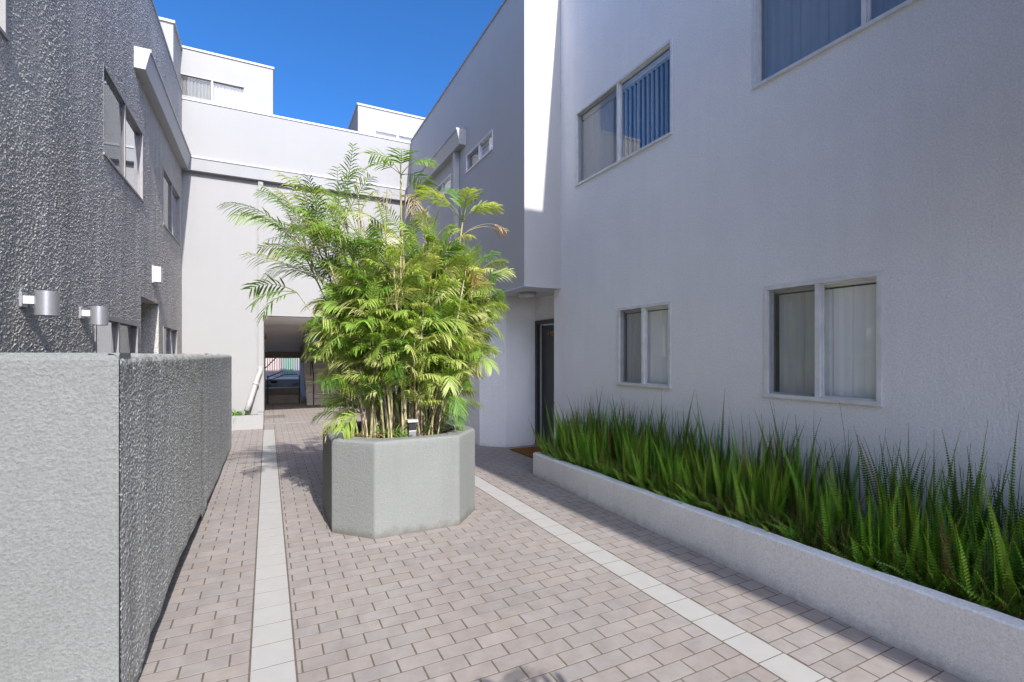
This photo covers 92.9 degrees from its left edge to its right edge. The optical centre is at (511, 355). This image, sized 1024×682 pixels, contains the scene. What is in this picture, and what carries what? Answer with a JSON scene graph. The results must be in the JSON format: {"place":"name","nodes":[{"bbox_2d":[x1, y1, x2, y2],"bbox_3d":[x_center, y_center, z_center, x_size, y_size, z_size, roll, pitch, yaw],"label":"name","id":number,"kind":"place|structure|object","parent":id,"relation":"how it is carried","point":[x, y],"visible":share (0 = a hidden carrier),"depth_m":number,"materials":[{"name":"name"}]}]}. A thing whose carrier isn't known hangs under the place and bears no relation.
{"place":"outdoors","nodes":[
{"label":"outdoors","id":0,"kind":"place"},
{"bbox_2d":[0,0,191,353],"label":"apartment building","id":1,"kind":"structure","parent":0,"point":[95,155],"depth_m":5.09,"materials":[{"name":"paint"}]},
{"bbox_2d":[0,0,9,41],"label":"window","id":2,"kind":"structure","parent":1,"relation":"in","point":[3,3],"depth_m":3.43,"materials":[{"name":"white glass"}]},
{"bbox_2d":[19,290,59,315],"bbox_3d":[-3.605,-0.399,3.721,0.217,0.187,0.144,0,0,-27],"label":"wall lamp","id":3,"kind":"object","parent":1,"relation":"attached to","point":[45,302],"visible":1,"depth_m":3.68,"materials":[{"name":"metal"}]},
{"bbox_2d":[79,306,107,324],"bbox_3d":[-4.184,-0.399,4.875,0.217,0.187,0.144,0,0,-27],"label":"wall lamp","id":4,"kind":"object","parent":1,"relation":"attached to","point":[97,315],"visible":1,"depth_m":4.83,"materials":[{"name":"metal"}]},
{"bbox_2d":[94,316,138,352],"bbox_3d":[-4.928,0.548,6.063,0.094,2.016,1.948,0,0,-27],"label":"window","id":5,"kind":"structure","parent":1,"relation":"in","point":[120,335],"depth_m":6.04,"materials":[{"name":"clear glass"}]},
{"bbox_2d":[103,63,143,202],"bbox_3d":[-5.070,-2.782,6.339,0.088,1.036,1.968,0,0,-27],"label":"window","id":6,"kind":"structure","parent":1,"relation":"in","point":[122,134],"depth_m":6.30,"materials":[{"name":"clear glass"}]},
{"bbox_2d":[152,265,162,283],"bbox_3d":[-5.768,-1.310,7.913,0.115,0.280,0.200,0,0,-27],"label":"box lamp","id":7,"kind":"object","parent":1,"relation":"attached to","point":[157,274],"visible":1,"depth_m":7.85,"materials":[{"name":"white plastic"}]},
{"bbox_2d":[163,325,177,353],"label":"window","id":8,"kind":"structure","parent":1,"relation":"in","point":[170,334],"depth_m":9.28,"materials":[{"name":"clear glass"}]},
{"bbox_2d":[163,167,180,245],"bbox_3d":[-6.623,-2.832,9.431,0.088,1.036,1.868,0,0,-27],"label":"window","id":9,"kind":"structure","parent":1,"relation":"in","point":[171,198],"depth_m":9.43,"materials":[{"name":"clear glass"}]},
{"bbox_2d":[249,430,297,681],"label":"white tile path","id":10,"kind":"structure","parent":0,"point":[272,653],"depth_m":3.28,"materials":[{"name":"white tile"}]},
{"bbox_2d":[265,377,298,387],"bbox_3d":[-8.999,1.270,20.368,3.800,0.660,1.520,0,0,-27],"label":"car","id":11,"kind":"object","parent":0,"point":[286,382],"depth_m":19.58,"materials":[{"name":"grey paint"}]},
{"bbox_2d":[265,358,299,378],"bbox_3d":[-9.032,0.470,20.099,3.400,0.940,0.050,0,0,-27],"label":"picket railing","id":12,"kind":"object","parent":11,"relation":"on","point":[283,367],"visible":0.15,"depth_m":19.92,"materials":[{"name":"white metal"}]},
{"bbox_2d":[266,358,298,377],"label":"building","id":13,"kind":"structure","parent":0,"point":[285,366],"depth_m":23.89,"materials":[{"name":"paint"}]},
{"bbox_2d":[264,404,364,429],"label":"brick pavement","id":14,"kind":"structure","parent":0,"point":[267,426],"depth_m":12.33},
{"bbox_2d":[265,358,299,403],"bbox_3d":[-8.229,0.718,17.363,1.072,1.765,2.598,0,0,-27],"label":"iron railing","id":15,"kind":"object","parent":14,"relation":"on","point":[280,376],"visible":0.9,"depth_m":16.43,"materials":[{"name":"metal"}]},
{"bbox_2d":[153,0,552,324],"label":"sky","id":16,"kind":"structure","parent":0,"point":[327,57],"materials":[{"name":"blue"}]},
{"bbox_2d":[136,402,967,681],"bbox_3d":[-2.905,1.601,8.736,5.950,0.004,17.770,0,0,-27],"label":"brick pavement","id":17,"kind":"structure","parent":0,"point":[879,666],"depth_m":3.16,"materials":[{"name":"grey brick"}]},
{"bbox_2d":[0,353,231,681],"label":"wall","id":18,"kind":"structure","parent":17,"relation":"on","point":[111,465],"depth_m":2.04,"materials":[{"name":"grey paint"}]},
{"bbox_2d":[232,410,262,429],"bbox_3d":[-6.284,1.435,10.568,1.565,0.330,0.668,0,0,-27],"label":"corner planter","id":19,"kind":"object","parent":17,"relation":"on","point":[248,422],"visible":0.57,"depth_m":10.50,"materials":[{"name":"paint"}]},
{"bbox_2d":[232,409,253,421],"bbox_3d":[-5.969,1.375,10.667,0.715,0.373,0.660,0,0,-27],"label":"spider plant","id":20,"kind":"object","parent":19,"relation":"in","point":[234,413],"visible":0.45,"depth_m":10.62,"materials":[{"name":"green plant"}]},
{"bbox_2d":[265,414,285,418],"bbox_3d":[-6.168,1.595,12.681,0.480,0.005,0.760,0,0,-27],"label":"floor grate","id":21,"kind":"object","parent":17,"relation":"on","point":[284,415],"visible":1,"depth_m":12.68,"materials":[{"name":"metal"}]},
{"bbox_2d":[323,419,474,538],"bbox_3d":[-1.177,1.177,5.063,1.410,0.846,1.475,0,0,-27],"label":"octagonal planter","id":22,"kind":"object","parent":17,"relation":"on","point":[376,488],"visible":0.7,"depth_m":4.38,"materials":[{"name":"paint"}]},
{"bbox_2d":[216,142,515,442],"bbox_3d":[-1.279,-0.617,4.955,2.963,3.164,1.863,0,0,-27],"label":"bamboo palm","id":23,"kind":"object","parent":22,"relation":"in","point":[425,332],"visible":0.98,"depth_m":4.66,"materials":[{"name":"plant"}]},
{"bbox_2d":[405,419,417,436],"bbox_3d":[-0.966,0.729,4.685,0.100,0.222,0.100,0,0,-27],"label":"garden light","id":24,"kind":"object","parent":22,"relation":"in","point":[411,426],"visible":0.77,"depth_m":4.66,"materials":[{"name":"metal"}]},
{"bbox_2d":[510,446,539,457],"bbox_3d":[0.384,1.589,8.015,0.560,0.017,0.740,0,0,-27],"label":"doormat","id":25,"kind":"object","parent":17,"relation":"on","point":[528,451],"visible":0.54,"depth_m":8.08,"materials":[{"name":"brown fabric"}]},
{"bbox_2d":[533,452,1023,681],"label":"fern planter","id":26,"kind":"object","parent":17,"relation":"on","point":[968,641],"visible":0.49,"depth_m":2.96,"materials":[{"name":"paint"}]},
{"bbox_2d":[530,387,1023,619],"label":"sword ferns","id":27,"kind":"object","parent":26,"relation":"in","point":[630,444],"visible":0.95,"depth_m":3.40,"materials":[{"name":"green plant"}]},
{"bbox_2d":[475,475,833,681],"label":"white tile path","id":28,"kind":"structure","parent":0,"point":[785,667],"depth_m":3.15,"materials":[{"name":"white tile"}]},
{"label":"ground","id":29,"kind":"structure","parent":0,"visible":0},
{"bbox_2d":[265,387,301,403],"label":"stair parapet","id":30,"kind":"structure","parent":29,"relation":"on","point":[283,395],"depth_m":16.50,"materials":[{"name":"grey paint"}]},
{"bbox_2d":[158,16,424,424],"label":"apartment building","id":31,"kind":"structure","parent":29,"relation":"on","point":[241,139],"depth_m":11.27,"materials":[{"name":"paint"}]},
{"bbox_2d":[181,72,245,108],"bbox_3d":[-8.028,-6.973,12.992,1.655,0.645,0.474,0,0,-27],"label":"window","id":32,"kind":"structure","parent":31,"relation":"in","point":[194,87],"depth_m":12.89,"materials":[{"name":"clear glass"}]},
{"bbox_2d":[374,129,412,141],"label":"window","id":33,"kind":"structure","parent":31,"relation":"in","point":[376,132],"depth_m":15.01,"materials":[{"name":"metal"}]},
{"bbox_2d":[406,0,1023,573],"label":"apartment building","id":34,"kind":"structure","parent":29,"relation":"on","point":[806,212],"depth_m":4.47,"materials":[{"name":"paint"}]},
{"bbox_2d":[415,206,428,229],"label":"window","id":35,"kind":"structure","parent":34,"relation":"in","point":[427,210],"depth_m":11.77,"materials":[{"name":"metal"}]},
{"bbox_2d":[432,174,450,204],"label":"window","id":36,"kind":"structure","parent":34,"relation":"in","point":[446,183],"depth_m":10.51,"materials":[{"name":"metal"}]},
{"bbox_2d":[465,129,492,173],"bbox_3d":[-0.469,-3.620,8.748,0.320,0.380,1.259,0,0,-27],"label":"window","id":37,"kind":"structure","parent":34,"relation":"in","point":[484,147],"depth_m":8.70,"materials":[{"name":"metal"}]},
{"bbox_2d":[518,292,535,298],"bbox_3d":[0.250,-0.976,7.903,0.290,0.085,0.290,0,0,-27],"label":"ceiling light","id":38,"kind":"object","parent":34,"relation":"attached to","point":[527,295],"visible":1,"depth_m":7.80,"materials":[{"name":"plastic"}]},
{"bbox_2d":[542,324,553,444],"bbox_3d":[0.723,0.531,8.308,0.051,2.118,0.790,0,0,-27],"label":"door","id":39,"kind":"structure","parent":34,"relation":"in","point":[547,330],"depth_m":8.48,"materials":[{"name":"wood"}]},
{"bbox_2d":[575,38,672,186],"bbox_3d":[1.544,-2.980,6.312,0.474,1.100,1.915,0,0,-27],"label":"window","id":40,"kind":"structure","parent":34,"relation":"in","point":[633,114],"depth_m":6.26,"materials":[{"name":"glass"}]},
{"bbox_2d":[616,301,670,388],"bbox_3d":[1.751,-0.118,5.901,0.474,1.005,0.955,0,0,-27],"label":"window","id":41,"kind":"structure","parent":34,"relation":"in","point":[643,331],"depth_m":5.82,"materials":[{"name":"glass"}]},
{"bbox_2d":[763,271,882,405],"bbox_3d":[2.678,-0.125,4.056,0.474,1.020,0.975,0,0,-27],"label":"window","id":42,"kind":"structure","parent":34,"relation":"in","point":[823,337],"depth_m":3.95,"materials":[{"name":"glass"}]},
{"bbox_2d":[751,0,917,89],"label":"window","id":43,"kind":"structure","parent":34,"relation":"in","point":[787,34],"depth_m":4.18,"materials":[{"name":"glass"}]}
]}

